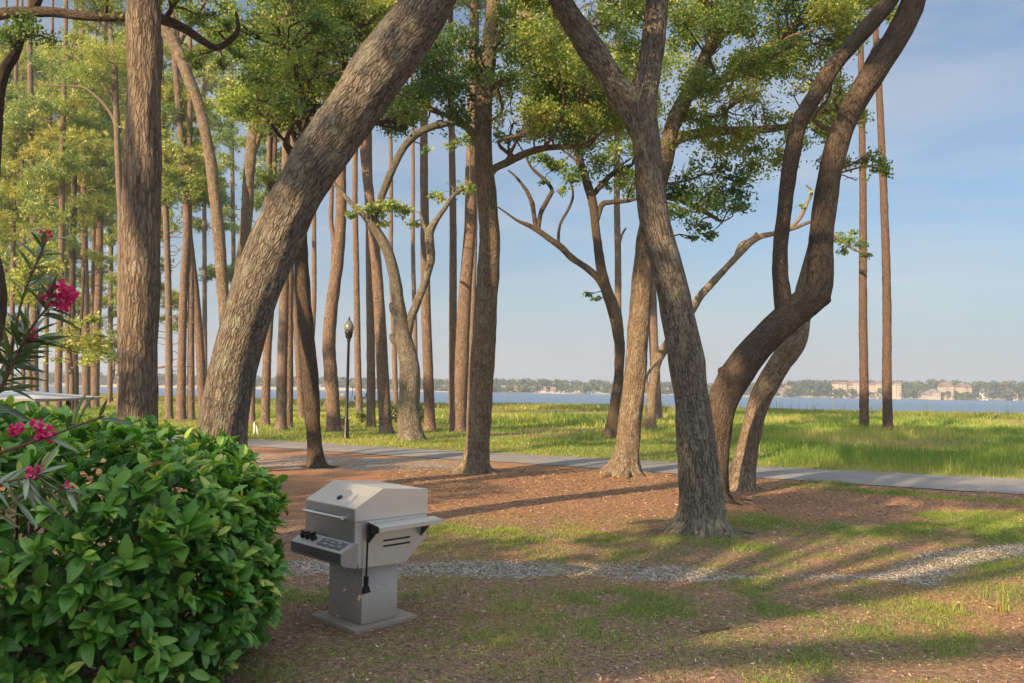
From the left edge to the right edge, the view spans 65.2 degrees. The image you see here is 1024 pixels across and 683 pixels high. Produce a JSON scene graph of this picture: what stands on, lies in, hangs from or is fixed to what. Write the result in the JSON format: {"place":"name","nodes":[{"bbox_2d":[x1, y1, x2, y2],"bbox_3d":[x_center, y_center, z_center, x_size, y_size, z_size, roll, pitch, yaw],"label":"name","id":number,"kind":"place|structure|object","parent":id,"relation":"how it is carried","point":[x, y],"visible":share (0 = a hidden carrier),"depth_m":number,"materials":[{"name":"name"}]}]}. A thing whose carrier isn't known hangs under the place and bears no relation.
{"place":"outdoors","nodes":[
{"label":"outdoors","id":0,"kind":"place"},
{"bbox_2d":[0,399,1023,682],"bbox_3d":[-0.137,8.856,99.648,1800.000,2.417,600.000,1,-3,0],"label":"ground","id":1,"kind":"structure","parent":0,"point":[300,485],"depth_m":7.27,"materials":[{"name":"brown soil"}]},
{"bbox_2d":[0,25,43,337],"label":"pine tree","id":2,"kind":"object","parent":1,"relation":"on","point":[5,53],"visible":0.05,"depth_m":63.28,"materials":[{"name":"green plant"}]},
{"bbox_2d":[0,0,52,404],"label":"pine tree","id":3,"kind":"object","parent":1,"relation":"on","point":[6,262],"visible":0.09,"depth_m":59.21,"materials":[{"name":"green plant"}]},
{"bbox_2d":[0,0,56,386],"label":"pine tree","id":4,"kind":"object","parent":1,"relation":"on","point":[15,85],"visible":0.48,"depth_m":56.23,"materials":[{"name":"green plant"}]},
{"bbox_2d":[0,0,59,386],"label":"pine tree","id":5,"kind":"object","parent":1,"relation":"on","point":[7,252],"visible":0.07,"depth_m":77.00,"materials":[{"name":"green plant"}]},
{"bbox_2d":[0,0,70,407],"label":"pine tree","id":6,"kind":"object","parent":1,"relation":"on","point":[9,188],"visible":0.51,"depth_m":54.55,"materials":[{"name":"green plant"}]},
{"bbox_2d":[1,239,72,411],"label":"leafy tree","id":7,"kind":"object","parent":1,"relation":"on","point":[22,275],"visible":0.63,"depth_m":43.48,"materials":[{"name":"green plant"}]},
{"bbox_2d":[6,0,88,406],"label":"pine tree","id":8,"kind":"object","parent":1,"relation":"on","point":[45,365],"visible":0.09,"depth_m":57.23,"materials":[{"name":"green plant"}]},
{"bbox_2d":[0,391,101,471],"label":"picnic table","id":9,"kind":"object","parent":1,"relation":"on","point":[37,396],"visible":0.53,"depth_m":14.46,"materials":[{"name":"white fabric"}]},
{"bbox_2d":[6,0,126,407],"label":"pine tree","id":10,"kind":"object","parent":1,"relation":"on","point":[63,164],"visible":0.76,"depth_m":49.26,"materials":[{"name":"green plant"}]},
{"bbox_2d":[0,225,135,528],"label":"oleander shrub","id":11,"kind":"object","parent":1,"relation":"on","point":[22,333],"visible":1,"depth_m":2.97,"materials":[{"name":"green plant"}]},
{"bbox_2d":[13,1,123,410],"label":"pine tree","id":12,"kind":"object","parent":1,"relation":"on","point":[92,206],"visible":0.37,"depth_m":52.09,"materials":[{"name":"green plant"}]},
{"bbox_2d":[18,45,119,393],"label":"pine tree","id":13,"kind":"object","parent":1,"relation":"on","point":[77,305],"visible":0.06,"depth_m":77.73,"materials":[{"name":"green plant"}]},
{"bbox_2d":[21,0,125,408],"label":"pine tree","id":14,"kind":"object","parent":1,"relation":"on","point":[86,180],"visible":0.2,"depth_m":54.21,"materials":[{"name":"green plant"}]},
{"bbox_2d":[42,307,116,410],"bbox_3d":[-21.933,0.983,40.319,3.438,6.098,6.284,3,-4,-33],"label":"leafy tree","id":15,"kind":"object","parent":1,"relation":"on","point":[100,346],"visible":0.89,"depth_m":39.89,"materials":[{"name":"green plant"}]},
{"bbox_2d":[53,26,122,395],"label":"pine tree","id":16,"kind":"object","parent":1,"relation":"on","point":[92,269],"visible":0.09,"depth_m":64.48,"materials":[{"name":"green plant"}]},
{"bbox_2d":[57,2,126,407],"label":"pine tree","id":17,"kind":"object","parent":1,"relation":"on","point":[100,220],"visible":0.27,"depth_m":56.89,"materials":[{"name":"green plant"}]},
{"bbox_2d":[40,0,165,410],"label":"pine tree","id":18,"kind":"object","parent":1,"relation":"on","point":[99,68],"visible":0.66,"depth_m":41.45,"materials":[{"name":"green plant"}]},
{"bbox_2d":[105,335,116,402],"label":"sapling","id":19,"kind":"object","parent":1,"relation":"on","point":[113,355],"visible":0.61,"depth_m":71.52,"materials":[{"name":"green plant"}]},
{"bbox_2d":[62,2,177,400],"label":"pine tree","id":20,"kind":"object","parent":1,"relation":"on","point":[110,241],"visible":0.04,"depth_m":78.02,"materials":[{"name":"green plant"}]},
{"bbox_2d":[0,0,260,346],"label":"oak tree","id":21,"kind":"object","parent":1,"relation":"on","point":[22,29],"visible":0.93,"depth_m":13.26,"materials":[{"name":"green plant"}]},
{"bbox_2d":[117,0,162,514],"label":"oak tree","id":22,"kind":"object","parent":1,"relation":"on","point":[139,316],"visible":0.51,"depth_m":11.14,"materials":[{"name":"brown plant"}]},
{"bbox_2d":[0,395,291,682],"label":"hedge bush","id":23,"kind":"object","parent":1,"relation":"on","point":[234,556],"visible":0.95,"depth_m":4.09,"materials":[{"name":"green plant"}]},
{"bbox_2d":[111,3,187,418],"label":"pine tree","id":24,"kind":"object","parent":1,"relation":"on","point":[169,351],"visible":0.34,"depth_m":40.57,"materials":[{"name":"brown plant"}]},
{"bbox_2d":[94,28,210,337],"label":"pine tree","id":25,"kind":"object","parent":1,"relation":"on","point":[175,227],"visible":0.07,"depth_m":78.15,"materials":[{"name":"green plant"}]},
{"bbox_2d":[161,1,227,419],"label":"pine tree","id":26,"kind":"object","parent":1,"relation":"on","point":[199,195],"visible":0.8,"depth_m":39.73,"materials":[{"name":"green plant"}]},
{"bbox_2d":[161,10,232,419],"bbox_3d":[-16.289,-8.992,39.565,4.482,26.273,5.348,4,-5,-44],"label":"pine tree","id":27,"kind":"object","parent":1,"relation":"on","point":[184,154],"visible":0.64,"depth_m":39.61,"materials":[{"name":"green plant"}]},
{"bbox_2d":[161,11,236,418],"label":"pine tree","id":28,"kind":"object","parent":1,"relation":"on","point":[200,355],"visible":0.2,"depth_m":41.12,"materials":[{"name":"green plant"}]},
{"bbox_2d":[163,5,242,375],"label":"pine tree","id":29,"kind":"object","parent":1,"relation":"on","point":[198,223],"visible":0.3,"depth_m":78.35,"materials":[{"name":"green plant"}]},
{"bbox_2d":[161,0,251,325],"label":"oak tree","id":30,"kind":"object","parent":1,"relation":"on","point":[173,41],"visible":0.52,"depth_m":25.33,"materials":[{"name":"green plant"}]},
{"bbox_2d":[184,0,255,285],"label":"pine tree","id":31,"kind":"object","parent":1,"relation":"on","point":[228,135],"visible":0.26,"depth_m":78.44,"materials":[{"name":"green plant"}]},
{"bbox_2d":[209,3,307,273],"bbox_3d":[-8.519,-4.520,26.636,4.147,15.903,3.017,1,-3,0],"label":"oak tree","id":32,"kind":"object","parent":1,"relation":"on","point":[252,146],"visible":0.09,"depth_m":26.21,"materials":[{"name":"green plant"}]},
{"bbox_2d":[237,0,281,424],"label":"pine tree","id":33,"kind":"object","parent":1,"relation":"on","point":[266,389],"visible":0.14,"depth_m":35.68,"materials":[{"name":"brown plant"}]},
{"bbox_2d":[228,0,297,424],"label":"pine tree","id":34,"kind":"object","parent":1,"relation":"on","point":[267,171],"visible":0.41,"depth_m":35.97,"materials":[{"name":"green plant"}]},
{"bbox_2d":[257,0,303,417],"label":"pine tree","id":35,"kind":"object","parent":1,"relation":"on","point":[300,399],"visible":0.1,"depth_m":44.29,"materials":[{"name":"brown plant"}]},
{"bbox_2d":[273,3,290,430],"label":"pine tree","id":36,"kind":"object","parent":1,"relation":"on","point":[281,385],"visible":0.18,"depth_m":31.80,"materials":[{"name":"brown plant"}]},
{"bbox_2d":[269,0,296,427],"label":"pine tree","id":37,"kind":"object","parent":1,"relation":"on","point":[290,379],"visible":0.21,"depth_m":34.26,"materials":[{"name":"brown plant"}]},
{"bbox_2d":[249,0,316,337],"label":"pine tree","id":38,"kind":"object","parent":1,"relation":"on","point":[314,277],"visible":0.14,"depth_m":60.17,"materials":[{"name":"brown plant"}]},
{"bbox_2d":[192,0,446,468],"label":"oak tree","id":39,"kind":"object","parent":1,"relation":"on","point":[317,37],"visible":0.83,"depth_m":17.00,"materials":[{"name":"green plant"}]},
{"bbox_2d":[191,0,456,516],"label":"oak tree","id":40,"kind":"object","parent":1,"relation":"on","point":[390,53],"visible":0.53,"depth_m":8.50,"materials":[{"name":"brown plant"}]},
{"bbox_2d":[313,7,347,431],"bbox_3d":[-7.022,-8.117,32.675,6.497,24.074,5.906,1,-3,0],"label":"pine tree","id":41,"kind":"object","parent":1,"relation":"on","point":[333,416],"visible":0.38,"depth_m":31.76,"materials":[{"name":"brown plant"}]},
{"bbox_2d":[339,394,345,400],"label":"boulder","id":42,"kind":"object","parent":1,"relation":"on","point":[342,396],"visible":0.4,"depth_m":82.62,"materials":[{"name":"beige stone"}]},
{"bbox_2d":[340,414,350,425],"bbox_3d":[-7.432,3.478,35.135,0.818,0.683,0.787,1,-3,0],"label":"bush","id":43,"kind":"object","parent":1,"relation":"on","point":[342,418],"visible":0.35,"depth_m":35.08,"materials":[{"name":"green plant"}]},
{"bbox_2d":[342,316,353,438],"bbox_3d":[-5.634,1.250,27.432,0.340,4.230,0.340,1,-3,0],"label":"street lamp","id":44,"kind":"object","parent":1,"relation":"on","point":[349,327],"visible":0.98,"depth_m":27.39,"materials":[{"name":"black metal"}]},
{"bbox_2d":[352,43,363,419],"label":"pine tree","id":45,"kind":"object","parent":1,"relation":"on","point":[357,360],"visible":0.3,"depth_m":43.00,"materials":[{"name":"brown plant"}]},
{"bbox_2d":[349,387,366,404],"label":"golf cart","id":46,"kind":"object","parent":1,"relation":"on","point":[352,400],"visible":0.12,"depth_m":76.84,"materials":[{"name":"grey"}]},
{"bbox_2d":[355,411,366,423],"bbox_3d":[-7.085,3.634,38.388,1.024,0.746,0.824,2,-4,-24],"label":"bush","id":47,"kind":"object","parent":1,"relation":"on","point":[360,415],"visible":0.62,"depth_m":38.23,"materials":[{"name":"green plant"}]},
{"bbox_2d":[330,1,394,433],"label":"pine tree","id":48,"kind":"object","parent":1,"relation":"on","point":[384,402],"visible":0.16,"depth_m":30.91,"materials":[{"name":"brown plant"}]},
{"bbox_2d":[290,480,443,634],"bbox_3d":[-1.154,1.627,6.098,0.955,1.080,0.834,-2,-5,44],"label":"barbecue grill","id":49,"kind":"object","parent":1,"relation":"on","point":[341,515],"visible":0.98,"depth_m":5.91,"materials":[{"name":"metal"}]},
{"bbox_2d":[361,525,370,593],"bbox_3d":[-1.031,1.549,5.694,0.032,0.480,0.065,-1,-4,44],"label":"grill brush","id":50,"kind":"object","parent":49,"relation":"hanging from","point":[365,588],"visible":1,"depth_m":5.68,"materials":[{"name":"black paint"}]},
{"bbox_2d":[364,0,397,426],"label":"pine tree","id":51,"kind":"object","parent":1,"relation":"on","point":[371,387],"visible":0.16,"depth_m":35.42,"materials":[{"name":"brown plant"}]},
{"bbox_2d":[388,115,397,412],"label":"pine tree","id":52,"kind":"object","parent":1,"relation":"on","point":[394,375],"visible":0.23,"depth_m":46.60,"materials":[{"name":"brown plant"}]},
{"bbox_2d":[391,403,397,422],"bbox_3d":[-5.594,3.471,38.996,1.265,1.182,1.257,1,-3,0],"label":"bush","id":53,"kind":"object","parent":1,"relation":"on","point":[394,408],"visible":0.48,"depth_m":38.83,"materials":[{"name":"green plant"}]},
{"bbox_2d":[333,120,476,440],"bbox_3d":[-4.120,-2.094,27.992,6.017,11.359,3.164,1,-3,0],"label":"oak tree","id":54,"kind":"object","parent":1,"relation":"on","point":[409,427],"visible":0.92,"depth_m":27.50,"materials":[{"name":"brown plant"}]},
{"bbox_2d":[410,74,417,354],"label":"pine tree","id":55,"kind":"object","parent":1,"relation":"on","point":[413,274],"visible":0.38,"depth_m":59.38,"materials":[{"name":"brown plant"}]},
{"bbox_2d":[420,403,423,422],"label":"bush","id":56,"kind":"object","parent":1,"relation":"on","point":[421,412],"visible":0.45,"depth_m":40.34,"materials":[{"name":"green plant"}]},
{"bbox_2d":[420,0,467,430],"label":"pine tree","id":57,"kind":"object","parent":1,"relation":"on","point":[428,392],"visible":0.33,"depth_m":33.68,"materials":[{"name":"brown plant"}]},
{"bbox_2d":[447,0,485,431],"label":"pine tree","id":58,"kind":"object","parent":1,"relation":"on","point":[459,405],"visible":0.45,"depth_m":33.23,"materials":[{"name":"brown plant"}]},
{"bbox_2d":[448,0,486,423],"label":"pine tree","id":59,"kind":"object","parent":1,"relation":"on","point":[452,267],"visible":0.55,"depth_m":39.95,"materials":[{"name":"brown plant"}]},
{"bbox_2d":[458,0,486,421],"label":"pine tree","id":60,"kind":"object","parent":1,"relation":"on","point":[481,8],"visible":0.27,"depth_m":39.12,"materials":[{"name":"brown plant"}]},
{"bbox_2d":[376,0,678,474],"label":"oak tree","id":61,"kind":"object","parent":1,"relation":"on","point":[555,52],"visible":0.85,"depth_m":16.79,"materials":[{"name":"green plant"}]},
{"bbox_2d":[63,393,1023,421],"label":"shore grass","id":62,"kind":"structure","parent":1,"relation":"on","point":[593,407],"depth_m":71.22,"materials":[{"name":"green plant"}]},
{"bbox_2d":[498,0,691,438],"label":"oak tree","id":63,"kind":"object","parent":1,"relation":"on","point":[626,172],"visible":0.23,"depth_m":30.12,"materials":[{"name":"green plant"}]},
{"bbox_2d":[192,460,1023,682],"bbox_3d":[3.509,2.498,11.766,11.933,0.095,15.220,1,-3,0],"label":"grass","id":64,"kind":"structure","parent":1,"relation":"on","point":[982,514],"depth_m":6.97,"materials":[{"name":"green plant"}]},
{"bbox_2d":[614,0,636,410],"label":"pine tree","id":65,"kind":"object","parent":1,"relation":"on","point":[618,235],"visible":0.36,"depth_m":47.57,"materials":[{"name":"brown plant"}]},
{"bbox_2d":[614,0,684,420],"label":"pine tree","id":66,"kind":"object","parent":1,"relation":"on","point":[653,338],"visible":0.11,"depth_m":49.86,"materials":[{"name":"brown plant"}]},
{"bbox_2d":[548,0,756,538],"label":"oak tree","id":67,"kind":"object","parent":1,"relation":"on","point":[700,511],"visible":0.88,"depth_m":10.03,"materials":[{"name":"brown plant"}]},
{"bbox_2d":[283,477,1023,681],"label":"gravel","id":68,"kind":"structure","parent":1,"relation":"on","point":[657,574],"depth_m":7.82,"materials":[{"name":"grey gravel"}]},
{"bbox_2d":[700,626,730,631],"bbox_3d":[1.493,2.110,5.868,0.264,0.016,0.016,2,-4,-24],"label":"fallen twig","id":69,"kind":"object","parent":1,"relation":"on","point":[720,628],"visible":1,"depth_m":5.86,"materials":[{"name":"brown wood"}]},
{"bbox_2d":[585,0,897,478],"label":"oak tree","id":70,"kind":"object","parent":1,"relation":"on","point":[718,22],"visible":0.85,"depth_m":16.94,"materials":[{"name":"green plant"}]},
{"bbox_2d":[641,184,872,429],"bbox_3d":[11.731,-1.621,37.769,11.263,12.052,3.909,1,-3,0],"label":"oak tree","id":71,"kind":"object","parent":1,"relation":"on","point":[742,248],"visible":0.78,"depth_m":38.05,"materials":[{"name":"brown plant"}]},
{"bbox_2d":[678,0,925,505],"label":"oak tree","id":72,"kind":"object","parent":1,"relation":"on","point":[790,314],"visible":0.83,"depth_m":13.24,"materials":[{"name":"brown plant"}]},
{"bbox_2d":[729,38,893,492],"bbox_3d":[5.703,-1.619,15.108,3.998,9.113,1.859,2,-4,-22],"label":"oak tree","id":73,"kind":"object","parent":1,"relation":"on","point":[786,354],"visible":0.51,"depth_m":14.53,"materials":[{"name":"brown plant"}]},
{"bbox_2d":[857,0,868,430],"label":"pine tree","id":74,"kind":"object","parent":1,"relation":"on","point":[863,378],"visible":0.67,"depth_m":40.32,"materials":[{"name":"brown plant"}]},
{"bbox_2d":[873,27,893,430],"bbox_3d":[17.842,-10.919,39.089,7.098,31.060,7.365,1,-3,0],"label":"pine tree","id":75,"kind":"object","parent":1,"relation":"on","point":[887,414],"visible":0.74,"depth_m":38.55,"materials":[{"name":"brown plant"}]},
{"bbox_2d":[948,576,1012,613],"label":"tall grass","id":76,"kind":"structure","parent":1,"relation":"on","point":[1004,606],"depth_m":6.54,"materials":[{"name":"green plant"}]},
{"bbox_2d":[0,0,1023,393],"label":"sky","id":77,"kind":"structure","parent":0,"point":[953,97],"materials":[{"name":"blue"}]},
{"bbox_2d":[5,403,1023,479],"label":"lawn grass","id":78,"kind":"structure","parent":0,"point":[825,426],"depth_m":30.00,"materials":[{"name":"green plant"}]},
{"bbox_2d":[7,385,1023,413],"bbox_3d":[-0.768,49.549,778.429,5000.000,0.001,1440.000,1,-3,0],"label":"water","id":79,"kind":"structure","parent":0,"point":[905,404],"depth_m":253.62,"materials":[{"name":"blue liquid"}]},
{"bbox_2d":[14,382,1023,400],"bbox_3d":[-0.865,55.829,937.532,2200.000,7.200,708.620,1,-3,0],"label":"shore","id":80,"kind":"structure","parent":0,"point":[421,390],"depth_m":646.92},
{"bbox_2d":[7,371,1023,399],"bbox_3d":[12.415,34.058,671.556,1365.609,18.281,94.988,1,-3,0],"label":"woodland","id":81,"kind":"object","parent":80,"relation":"on","point":[816,388],"visible":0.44,"depth_m":658.70,"materials":[{"name":"green plant"}]},
{"bbox_2d":[779,386,793,396],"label":"apartment building","id":82,"kind":"structure","parent":80,"relation":"on","point":[781,390],"depth_m":641.42,"materials":[{"name":"beige tile"}]},
{"bbox_2d":[831,381,901,398],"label":"hotel","id":83,"kind":"structure","parent":80,"relation":"on","point":[875,386],"depth_m":637.50,"materials":[{"name":"beige concrete"}]},
{"bbox_2d":[921,389,940,399],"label":"apartment building","id":84,"kind":"structure","parent":80,"relation":"on","point":[933,395],"depth_m":640.10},
{"bbox_2d":[937,382,953,399],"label":"apartment building","id":85,"kind":"structure","parent":80,"relation":"on","point":[944,387],"depth_m":640.88,"materials":[{"name":"beige tile"}]},
{"bbox_2d":[955,383,971,399],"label":"apartment building","id":86,"kind":"structure","parent":80,"relation":"on","point":[960,388],"depth_m":641.74,"materials":[{"name":"beige tile"}]},
{"bbox_2d":[978,389,987,399],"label":"house","id":87,"kind":"structure","parent":80,"relation":"on","point":[983,397],"depth_m":643.20,"materials":[{"name":"white paint"}]},
{"bbox_2d":[1007,393,1018,400],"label":"house","id":88,"kind":"structure","parent":80,"relation":"on","point":[1015,398],"depth_m":639.89,"materials":[{"name":"white tile"}]},
{"bbox_2d":[167,435,1023,493],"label":"path","id":89,"kind":"structure","parent":0,"point":[986,484],"depth_m":17.93,"materials":[{"name":"concrete"}]}
]}

